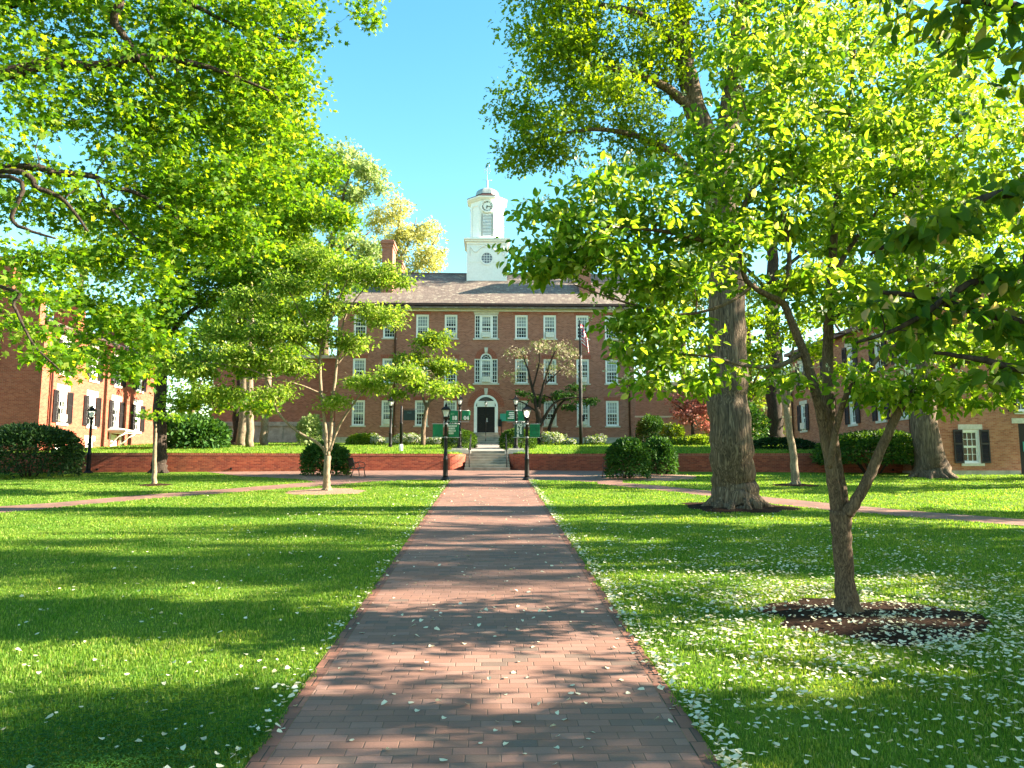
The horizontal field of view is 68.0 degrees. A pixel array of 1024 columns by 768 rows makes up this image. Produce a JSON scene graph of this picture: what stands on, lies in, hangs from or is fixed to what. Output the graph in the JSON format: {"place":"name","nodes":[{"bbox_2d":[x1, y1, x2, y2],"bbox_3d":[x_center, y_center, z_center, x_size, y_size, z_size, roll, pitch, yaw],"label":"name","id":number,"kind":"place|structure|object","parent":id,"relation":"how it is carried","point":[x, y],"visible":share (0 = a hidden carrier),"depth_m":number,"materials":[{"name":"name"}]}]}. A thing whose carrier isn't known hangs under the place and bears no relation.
{"place":"outdoors","nodes":[
{"label":"outdoors","id":0,"kind":"place"},
{"bbox_2d":[212,469,627,483],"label":"plaza","id":1,"kind":"structure","parent":0,"point":[399,475],"depth_m":35.22,"materials":[{"name":"brick"}]},
{"bbox_2d":[291,474,363,478],"bbox_3d":[-8.400,4.198,34.345,3.165,0.208,3.190,5,-8,-37],"label":"mulch bed","id":2,"kind":"object","parent":1,"relation":"on","point":[320,476],"visible":0.78,"depth_m":33.69,"materials":[{"name":"soil"}]},
{"bbox_2d":[298,440,351,475],"bbox_3d":[-8.539,3.397,34.788,2.577,1.750,2.728,0,-7,-2],"label":"shrub","id":3,"kind":"object","parent":2,"relation":"on","point":[312,457],"visible":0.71,"depth_m":34.31,"materials":[{"name":"green plant"}]},
{"bbox_2d":[14,442,846,453],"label":"terrace grass","id":4,"kind":"structure","parent":0,"point":[358,449],"depth_m":44.29,"materials":[{"name":"plant"}]},
{"bbox_2d":[244,479,720,767],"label":"brick path","id":5,"kind":"structure","parent":0,"point":[342,707],"depth_m":7.35,"materials":[{"name":"brick"}]},
{"bbox_2d":[513,403,540,479],"bbox_3d":[0.635,2.463,32.562,1.200,3.300,0.416,0,-7,-2],"label":"street lamp","id":6,"kind":"object","parent":5,"relation":"on","point":[526,408],"visible":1,"depth_m":32.51,"materials":[{"name":"metal"}]},
{"bbox_2d":[468,444,503,450],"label":"walkway","id":7,"kind":"structure","parent":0,"point":[487,447],"depth_m":46.31,"materials":[{"name":"concrete"}]},
{"bbox_2d":[91,442,908,470],"bbox_3d":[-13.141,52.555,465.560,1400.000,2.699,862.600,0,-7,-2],"label":"terrace","id":8,"kind":"structure","parent":0,"point":[427,448],"depth_m":47.17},
{"bbox_2d":[0,256,154,450],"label":"brick hall","id":9,"kind":"structure","parent":8,"relation":"on","point":[29,394],"depth_m":44.77,"materials":[{"name":"brown brick"}]},
{"bbox_2d":[52,384,73,425],"bbox_3d":[-25.891,1.212,43.609,0.275,2.330,1.980,0,-7,-2],"label":"window","id":10,"kind":"structure","parent":9,"relation":"in","point":[60,404],"depth_m":43.75,"materials":[{"name":"white paint"}]},
{"bbox_2d":[83,390,101,428],"bbox_3d":[-25.982,1.580,46.811,0.275,2.330,1.980,0,-7,-2],"label":"window","id":11,"kind":"structure","parent":9,"relation":"in","point":[91,401],"depth_m":47.01,"materials":[{"name":"white paint"}]},
{"bbox_2d":[108,395,124,427],"bbox_3d":[-26.067,1.929,49.845,0.275,2.330,1.980,0,-7,-2],"label":"window","id":12,"kind":"structure","parent":9,"relation":"in","point":[113,419],"depth_m":50.11,"materials":[{"name":"white paint"}]},
{"bbox_2d":[130,399,145,433],"bbox_3d":[-26.153,2.279,52.889,0.275,2.330,1.980,0,-7,-2],"label":"window","id":13,"kind":"structure","parent":9,"relation":"in","point":[136,408],"depth_m":53.08,"materials":[{"name":"white paint"}]},
{"bbox_2d":[30,182,130,316],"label":"tall tree","id":14,"kind":"object","parent":8,"relation":"on","point":[81,275],"visible":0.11,"depth_m":71.60,"materials":[{"name":"green plant"}]},
{"bbox_2d":[166,314,213,415],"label":"tall tree","id":15,"kind":"object","parent":8,"relation":"on","point":[198,383],"visible":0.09,"depth_m":94.07,"materials":[{"name":"green plant"}]},
{"bbox_2d":[166,412,233,448],"bbox_3d":[-19.462,2.911,46.665,4.396,2.520,4.963,6,-9,-41],"label":"shrub","id":16,"kind":"object","parent":8,"relation":"on","point":[194,429],"visible":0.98,"depth_m":45.20,"materials":[{"name":"green plant"}]},
{"bbox_2d":[0,453,465,472],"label":"retaining wall","id":17,"kind":"structure","parent":8,"relation":"on","point":[176,462],"depth_m":37.94,"materials":[{"name":"brick"}]},
{"bbox_2d":[201,231,281,445],"bbox_3d":[-18.816,-3.573,52.731,6.711,16.384,6.185,0,-7,-2],"label":"tall tree","id":18,"kind":"object","parent":8,"relation":"on","point":[235,419],"visible":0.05,"depth_m":51.78,"materials":[{"name":"green plant"}]},
{"bbox_2d":[214,231,287,445],"bbox_3d":[-17.748,-3.599,51.726,6.721,16.436,6.185,0,-7,-2],"label":"tall tree","id":19,"kind":"object","parent":8,"relation":"on","point":[241,434],"visible":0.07,"depth_m":50.85,"materials":[{"name":"green plant"}]},
{"bbox_2d":[197,139,319,446],"bbox_3d":[-16.933,-6.361,49.541,9.050,21.002,5.976,0,-7,-2],"label":"sycamore tree","id":20,"kind":"object","parent":8,"relation":"on","point":[249,436],"visible":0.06,"depth_m":48.62,"materials":[{"name":"green plant"}]},
{"bbox_2d":[231,229,309,445],"bbox_3d":[-16.655,-3.640,52.883,6.360,16.220,6.691,0,-7,-2],"label":"tall tree","id":21,"kind":"object","parent":8,"relation":"on","point":[263,437],"visible":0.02,"depth_m":51.95,"materials":[{"name":"green plant"}]},
{"bbox_2d":[212,355,335,441],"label":"brick wing","id":22,"kind":"structure","parent":8,"relation":"on","point":[280,429],"depth_m":61.26,"materials":[{"name":"brick"}]},
{"bbox_2d":[264,274,328,354],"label":"tall tree","id":23,"kind":"object","parent":8,"relation":"on","point":[309,349],"visible":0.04,"depth_m":76.64,"materials":[{"name":"green plant"}]},
{"bbox_2d":[260,144,339,354],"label":"tall tree","id":24,"kind":"object","parent":8,"relation":"on","point":[308,280],"visible":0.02,"depth_m":82.99,"materials":[{"name":"green plant"}]},
{"bbox_2d":[295,413,323,445],"bbox_3d":[-13.933,3.181,52.240,2.012,2.347,2.875,0,-7,-2],"label":"shrub","id":25,"kind":"object","parent":8,"relation":"on","point":[309,425],"visible":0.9,"depth_m":51.64,"materials":[{"name":"green plant"}]},
{"bbox_2d":[289,136,401,354],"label":"tall tree","id":26,"kind":"object","parent":8,"relation":"on","point":[365,171],"visible":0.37,"depth_m":81.67,"materials":[{"name":"green plant"}]},
{"bbox_2d":[345,432,374,444],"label":"shrub","id":27,"kind":"object","parent":8,"relation":"on","point":[362,438],"visible":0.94,"depth_m":53.04,"materials":[{"name":"green plant"}]},
{"bbox_2d":[349,191,448,272],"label":"sycamore tree","id":28,"kind":"object","parent":8,"relation":"on","point":[417,235],"visible":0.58,"depth_m":85.53,"materials":[{"name":"green plant"}]},
{"bbox_2d":[399,406,414,450],"bbox_3d":[-5.804,2.546,42.366,0.951,2.678,0.203,0,-7,-2],"label":"post sign","id":29,"kind":"object","parent":8,"relation":"on","point":[407,414],"visible":1,"depth_m":42.42,"materials":[{"name":"metal"}]},
{"bbox_2d":[374,328,474,445],"bbox_3d":[-6.111,0.117,52.818,7.101,8.478,3.943,0,-7,-2],"label":"dogwood tree","id":30,"kind":"object","parent":8,"relation":"on","point":[436,341],"visible":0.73,"depth_m":52.86,"materials":[{"name":"green plant"}]},
{"bbox_2d":[440,428,477,447],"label":"shrub","id":31,"kind":"object","parent":8,"relation":"on","point":[465,434],"visible":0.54,"depth_m":46.10,"materials":[{"name":"green plant"}]},
{"bbox_2d":[335,165,635,443],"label":"brick hall","id":32,"kind":"structure","parent":8,"relation":"on","point":[475,301],"depth_m":58.70,"materials":[{"name":"red brick"}]},
{"bbox_2d":[350,396,366,426],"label":"window","id":33,"kind":"structure","parent":32,"relation":"in","point":[358,414],"depth_m":57.93,"materials":[{"name":"white paint"}]},
{"bbox_2d":[351,354,367,377],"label":"window","id":34,"kind":"structure","parent":32,"relation":"in","point":[359,364],"depth_m":58.33,"materials":[{"name":"white paint"}]},
{"bbox_2d":[379,396,392,426],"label":"window","id":35,"kind":"structure","parent":32,"relation":"in","point":[385,414],"depth_m":58.00,"materials":[{"name":"white paint"}]},
{"bbox_2d":[413,396,429,426],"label":"window","id":36,"kind":"structure","parent":32,"relation":"in","point":[419,406],"depth_m":58.07,"materials":[{"name":"white paint"}]},
{"bbox_2d":[414,311,430,339],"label":"window","id":37,"kind":"structure","parent":32,"relation":"in","point":[422,321],"depth_m":58.85,"materials":[{"name":"white paint"}]},
{"bbox_2d":[441,396,456,426],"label":"window","id":38,"kind":"structure","parent":32,"relation":"in","point":[453,406],"depth_m":58.15,"materials":[{"name":"white paint"}]},
{"bbox_2d":[443,312,459,339],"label":"window","id":39,"kind":"structure","parent":32,"relation":"in","point":[450,318],"depth_m":58.90,"materials":[{"name":"white paint"}]},
{"bbox_2d":[480,315,491,337],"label":"window","id":40,"kind":"structure","parent":32,"relation":"in","point":[485,320],"depth_m":58.99,"materials":[{"name":"white paint"}]},
{"bbox_2d":[480,359,491,382],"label":"arched window","id":41,"kind":"structure","parent":32,"relation":"in","point":[485,364],"depth_m":58.60,"materials":[{"name":"white paint"}]},
{"bbox_2d":[474,395,497,431],"bbox_3d":[-1.998,2.292,58.156,1.834,2.927,0.218,0,-7,-2],"label":"door","id":42,"kind":"structure","parent":32,"relation":"in","point":[488,413],"depth_m":58.15,"materials":[{"name":"black paint"}]},
{"bbox_2d":[513,312,529,339],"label":"window","id":43,"kind":"structure","parent":32,"relation":"in","point":[521,321],"depth_m":59.05,"materials":[{"name":"white paint"}]},
{"bbox_2d":[513,355,529,384],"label":"window","id":44,"kind":"structure","parent":32,"relation":"in","point":[524,374],"depth_m":58.66,"materials":[{"name":"white paint"}]},
{"bbox_2d":[541,312,557,339],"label":"window","id":45,"kind":"structure","parent":32,"relation":"in","point":[549,321],"depth_m":59.12,"materials":[{"name":"white paint"}]},
{"bbox_2d":[541,355,557,384],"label":"window","id":46,"kind":"structure","parent":32,"relation":"in","point":[553,381],"depth_m":58.72,"materials":[{"name":"white paint"}]},
{"bbox_2d":[543,397,557,426],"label":"window","id":47,"kind":"structure","parent":32,"relation":"in","point":[547,404],"depth_m":58.34,"materials":[{"name":"white paint"}]},
{"bbox_2d":[574,312,590,339],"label":"window","id":48,"kind":"structure","parent":32,"relation":"in","point":[583,319],"depth_m":59.19,"materials":[{"name":"white paint"}]},
{"bbox_2d":[574,355,590,384],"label":"window","id":49,"kind":"structure","parent":32,"relation":"in","point":[584,362],"depth_m":58.79,"materials":[{"name":"white paint"}]},
{"bbox_2d":[575,397,590,426],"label":"window","id":50,"kind":"structure","parent":32,"relation":"in","point":[586,411],"depth_m":58.40,"materials":[{"name":"white paint"}]},
{"bbox_2d":[603,355,619,384],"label":"window","id":51,"kind":"structure","parent":32,"relation":"in","point":[610,374],"depth_m":58.85,"materials":[{"name":"white paint"}]},
{"bbox_2d":[604,397,620,426],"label":"window","id":52,"kind":"structure","parent":32,"relation":"in","point":[612,406],"depth_m":58.47,"materials":[{"name":"white paint"}]},
{"bbox_2d":[473,432,499,443],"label":"stone steps","id":53,"kind":"structure","parent":8,"relation":"on","point":[492,437],"depth_m":56.39,"materials":[{"name":"stone"}]},
{"bbox_2d":[464,451,509,470],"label":"stone steps","id":54,"kind":"structure","parent":8,"relation":"on","point":[487,460],"depth_m":40.20,"materials":[{"name":"stone"}]},
{"bbox_2d":[498,428,537,448],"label":"shrub","id":55,"kind":"object","parent":8,"relation":"on","point":[509,433],"visible":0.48,"depth_m":46.34,"materials":[{"name":"green plant"}]},
{"bbox_2d":[499,337,587,444],"bbox_3d":[2.315,0.501,55.672,6.504,8.072,3.204,0,-7,-2],"label":"flowering tree","id":56,"kind":"object","parent":8,"relation":"on","point":[539,418],"visible":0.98,"depth_m":55.60,"materials":[{"name":"brown plant"}]},
{"bbox_2d":[540,431,567,444],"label":"azalea","id":57,"kind":"object","parent":8,"relation":"on","point":[558,437],"visible":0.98,"depth_m":54.00,"materials":[{"name":"white plant"}]},
{"bbox_2d":[515,383,599,443],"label":"dogwood tree","id":58,"kind":"object","parent":8,"relation":"on","point":[559,394],"visible":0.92,"depth_m":56.15,"materials":[{"name":"green plant"}]},
{"bbox_2d":[579,320,584,444],"bbox_3d":[4.905,-0.117,53.754,0.386,8.955,0.251,0,-7,-2],"label":"flagpole","id":59,"kind":"object","parent":8,"relation":"on","point":[581,417],"visible":0.96,"depth_m":53.52,"materials":[{"name":"metal"}]},
{"bbox_2d":[583,433,607,444],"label":"azalea","id":60,"kind":"object","parent":8,"relation":"on","point":[592,439],"visible":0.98,"depth_m":54.11,"materials":[{"name":"white plant"}]},
{"bbox_2d":[635,413,664,441],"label":"shrub","id":61,"kind":"object","parent":8,"relation":"on","point":[653,423],"visible":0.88,"depth_m":60.00,"materials":[{"name":"green plant"}]},
{"bbox_2d":[634,248,708,381],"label":"tall tree","id":62,"kind":"object","parent":8,"relation":"on","point":[684,375],"visible":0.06,"depth_m":92.30,"materials":[{"name":"green plant"}]},
{"bbox_2d":[658,422,685,441],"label":"shrub","id":63,"kind":"object","parent":8,"relation":"on","point":[671,431],"visible":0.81,"depth_m":57.68,"materials":[{"name":"green plant"}]},
{"bbox_2d":[663,392,709,434],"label":"red maple tree","id":64,"kind":"object","parent":8,"relation":"on","point":[692,413],"visible":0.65,"depth_m":55.82,"materials":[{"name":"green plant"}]},
{"bbox_2d":[670,434,709,445],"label":"shrub","id":65,"kind":"object","parent":8,"relation":"on","point":[700,439],"visible":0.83,"depth_m":53.12,"materials":[{"name":"green plant"}]},
{"bbox_2d":[509,453,902,472],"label":"retaining wall","id":66,"kind":"structure","parent":8,"relation":"on","point":[763,462],"depth_m":38.40,"materials":[{"name":"brick"}]},
{"bbox_2d":[634,382,791,440],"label":"brick building","id":67,"kind":"structure","parent":8,"relation":"on","point":[652,407],"depth_m":74.65,"materials":[{"name":"brick"}]},
{"bbox_2d":[705,400,770,442],"bbox_3d":[18.573,2.899,62.369,5.229,4.084,4.712,0,-7,-2],"label":"shrub","id":68,"kind":"object","parent":8,"relation":"on","point":[756,412],"visible":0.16,"depth_m":61.42,"materials":[{"name":"green plant"}]},
{"bbox_2d":[702,295,784,439],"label":"tall tree","id":69,"kind":"object","parent":8,"relation":"on","point":[756,378],"visible":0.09,"depth_m":71.34,"materials":[{"name":"green plant"}]},
{"bbox_2d":[668,150,860,437],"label":"shade tree","id":70,"kind":"object","parent":8,"relation":"on","point":[774,413],"visible":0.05,"depth_m":66.11,"materials":[{"name":"green plant"}]},
{"bbox_2d":[753,436,818,449],"bbox_3d":[16.663,3.701,46.893,4.557,0.962,2.329,0,-7,-2],"label":"shrub","id":71,"kind":"object","parent":8,"relation":"on","point":[777,441],"visible":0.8,"depth_m":46.28,"materials":[{"name":"green plant"}]},
{"bbox_2d":[795,172,931,342],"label":"tall tree","id":72,"kind":"object","parent":8,"relation":"on","point":[839,321],"visible":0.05,"depth_m":68.46,"materials":[{"name":"green plant"}]},
{"bbox_2d":[784,261,1023,474],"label":"brick hall","id":73,"kind":"structure","parent":8,"relation":"on","point":[989,443],"depth_m":36.76,"materials":[{"name":"red brick"}]},
{"bbox_2d":[797,400,808,432],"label":"window","id":74,"kind":"structure","parent":73,"relation":"in","point":[804,416],"depth_m":50.01,"materials":[{"name":"white paint"}]},
{"bbox_2d":[841,344,857,377],"bbox_3d":[19.368,-1.371,43.330,0.275,2.080,1.760,0,-7,-2],"label":"window","id":75,"kind":"structure","parent":73,"relation":"in","point":[850,354],"depth_m":43.64,"materials":[{"name":"white paint"}]},
{"bbox_2d":[844,395,860,426],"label":"window","id":76,"kind":"structure","parent":73,"relation":"in","point":[854,417],"depth_m":43.28,"materials":[{"name":"white paint"}]},
{"bbox_2d":[868,333,886,371],"bbox_3d":[19.456,-1.731,40.204,0.275,2.080,1.760,0,-7,-2],"label":"window","id":77,"kind":"structure","parent":73,"relation":"in","point":[876,349],"depth_m":40.47,"materials":[{"name":"white paint"}]},
{"bbox_2d":[871,389,889,423],"bbox_3d":[19.456,1.001,39.890,0.275,2.080,1.760,0,-7,-2],"label":"window","id":78,"kind":"structure","parent":73,"relation":"in","point":[874,418],"depth_m":40.16,"materials":[{"name":"white paint"}]},
{"bbox_2d":[953,424,990,465],"bbox_3d":[22.101,2.952,36.599,1.747,2.002,0.275,0,-7,-2],"label":"window","id":79,"kind":"structure","parent":73,"relation":"in","point":[967,452],"depth_m":36.55,"materials":[{"name":"white paint"}]},
{"bbox_2d":[1018,424,1023,472],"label":"door","id":80,"kind":"structure","parent":73,"relation":"in","point":[1020,426],"depth_m":36.72,"materials":[{"name":"black paint"}]},
{"bbox_2d":[900,196,1022,267],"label":"tall tree","id":81,"kind":"object","parent":8,"relation":"on","point":[1009,255],"depth_m":58.45,"materials":[{"name":"green plant"}]},
{"bbox_2d":[0,471,1023,767],"bbox_3d":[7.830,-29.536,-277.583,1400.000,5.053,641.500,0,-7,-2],"label":"lawn","id":82,"kind":"structure","parent":0,"point":[244,643],"depth_m":10.63,"materials":[{"name":"plant"}]},
{"bbox_2d":[0,421,87,478],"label":"shrub","id":83,"kind":"object","parent":82,"relation":"on","point":[51,437],"visible":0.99,"depth_m":33.26,"materials":[{"name":"green plant"}]},
{"bbox_2d":[83,405,96,472],"bbox_3d":[-20.374,2.642,36.665,0.416,3.300,0.416,4,-8,-30],"label":"street lamp","id":84,"kind":"object","parent":82,"relation":"on","point":[88,462],"visible":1,"depth_m":36.59,"materials":[{"name":"metal"}]},
{"bbox_2d":[140,483,171,485],"bbox_3d":[-13.916,3.909,29.442,1.284,0.097,1.302,0,-7,-2],"label":"mulch bed","id":85,"kind":"object","parent":82,"relation":"on","point":[158,484],"visible":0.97,"depth_m":29.23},
{"bbox_2d":[130,407,188,483],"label":"young tree","id":86,"kind":"object","parent":85,"relation":"on","point":[149,416],"visible":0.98,"depth_m":29.80,"materials":[{"name":"green plant"}]},
{"bbox_2d":[0,641,335,767],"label":"clover","id":87,"kind":"object","parent":82,"relation":"on","point":[122,756],"visible":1,"depth_m":5.68,"materials":[{"name":"green plant"}]},
{"bbox_2d":[0,482,343,511],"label":"side walk","id":88,"kind":"structure","parent":82,"relation":"on","point":[12,508],"depth_m":24.83,"materials":[{"name":"brick"}]},
{"bbox_2d":[0,0,391,393],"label":"maple tree","id":89,"kind":"object","parent":82,"relation":"on","point":[248,83],"visible":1,"depth_m":15.60,"materials":[{"name":"green plant"}]},
{"bbox_2d":[48,0,370,473],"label":"maple tree","id":90,"kind":"object","parent":82,"relation":"on","point":[338,216],"visible":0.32,"depth_m":36.83,"materials":[{"name":"green plant"}]},
{"bbox_2d":[286,488,364,494],"bbox_3d":[-6.546,3.792,26.820,2.750,0.170,2.736,0,-7,-2],"label":"mulch bed","id":91,"kind":"object","parent":82,"relation":"on","point":[317,491],"visible":0.91,"depth_m":26.35,"materials":[{"name":"soil"}]},
{"bbox_2d":[123,240,461,490],"bbox_3d":[-7.498,-0.662,26.788,11.460,9.385,4.204,0,-7,-2],"label":"dogwood tree","id":92,"kind":"object","parent":91,"relation":"on","point":[196,368],"visible":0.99,"depth_m":26.68,"materials":[{"name":"green plant"}]},
{"bbox_2d":[432,403,459,479],"bbox_3d":[-2.833,2.452,32.466,1.200,3.300,0.416,0,-7,-2],"label":"street lamp","id":93,"kind":"object","parent":82,"relation":"on","point":[445,408],"visible":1,"depth_m":32.41,"materials":[{"name":"metal"}]},
{"bbox_2d":[0,479,1023,767],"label":"fallen petals","id":94,"kind":"object","parent":82,"relation":"on","point":[950,637],"visible":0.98,"depth_m":8.59,"materials":[{"name":"plant"}]},
{"bbox_2d":[582,473,696,480],"bbox_3d":[5.864,4.212,34.399,5.398,0.314,5.058,0,-7,-2],"label":"mulch bed","id":95,"kind":"object","parent":82,"relation":"on","point":[663,477],"visible":0.7,"depth_m":33.80,"materials":[{"name":"soil"}]},
{"bbox_2d":[602,436,651,478],"bbox_3d":[5.089,3.232,33.500,2.178,2.000,2.480,0,-7,-2],"label":"shrub","id":96,"kind":"object","parent":95,"relation":"on","point":[633,451],"visible":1,"depth_m":32.89,"materials":[{"name":"green plant"}]},
{"bbox_2d":[641,435,679,474],"bbox_3d":[6.968,3.380,35.992,1.908,1.975,2.169,0,-7,-2],"label":"shrub","id":97,"kind":"object","parent":95,"relation":"on","point":[662,450],"visible":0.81,"depth_m":35.46,"materials":[{"name":"green plant"}]},
{"bbox_2d":[478,0,924,509],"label":"oak tree","id":98,"kind":"object","parent":82,"relation":"on","point":[733,477],"visible":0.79,"depth_m":21.56,"materials":[{"name":"green plant"}]},
{"bbox_2d":[682,502,799,512],"bbox_3d":[6.614,3.561,21.998,3.196,0.191,3.087,0,-7,-2],"label":"mulch bed","id":99,"kind":"object","parent":82,"relation":"on","point":[774,508],"visible":0.47,"depth_m":21.19,"materials":[{"name":"soil"}]},
{"bbox_2d":[772,483,818,486],"bbox_3d":[11.190,3.985,30.014,1.801,0.112,1.639,0,-7,-2],"label":"mulch bed","id":100,"kind":"object","parent":82,"relation":"on","point":[798,485],"visible":0.85,"depth_m":29.61,"materials":[{"name":"soil"}]},
{"bbox_2d":[745,280,855,484],"bbox_3d":[11.292,0.005,30.438,5.245,8.602,2.607,0,-7,-2],"label":"dogwood tree","id":101,"kind":"object","parent":100,"relation":"on","point":[814,349],"visible":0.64,"depth_m":30.25,"materials":[{"name":"green plant"}]},
{"bbox_2d":[597,482,1023,525],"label":"side walk","id":102,"kind":"structure","parent":82,"relation":"on","point":[897,512],"depth_m":21.40,"materials":[{"name":"brick"}]},
{"bbox_2d":[809,428,915,473],"bbox_3d":[17.432,3.290,36.915,5.775,2.308,4.813,0,-7,-2],"label":"shrub","id":103,"kind":"object","parent":82,"relation":"on","point":[861,441],"visible":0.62,"depth_m":35.61,"materials":[{"name":"green plant"}]},
{"bbox_2d":[752,598,992,645],"bbox_3d":[4.525,2.885,9.337,2.800,0.154,2.280,0,-7,-2],"label":"mulch bed","id":104,"kind":"object","parent":82,"relation":"on","point":[846,628],"visible":0.86,"depth_m":9.12,"materials":[{"name":"soil"}]},
{"bbox_2d":[487,0,1023,614],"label":"dogwood tree","id":105,"kind":"object","parent":104,"relation":"on","point":[573,250],"visible":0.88,"depth_m":9.56,"materials":[{"name":"green plant"}]},
{"bbox_2d":[789,13,1023,478],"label":"shade tree","id":106,"kind":"object","parent":82,"relation":"on","point":[930,460],"visible":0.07,"depth_m":34.74,"materials":[{"name":"green plant"}]},
{"bbox_2d":[847,0,1023,400],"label":"dogwood tree","id":107,"kind":"object","parent":82,"relation":"on","point":[947,225],"visible":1,"depth_m":5.14,"materials":[{"name":"green plant"}]},
{"bbox_2d":[0,0,1023,440],"label":"sky","id":108,"kind":"structure","parent":0,"point":[411,94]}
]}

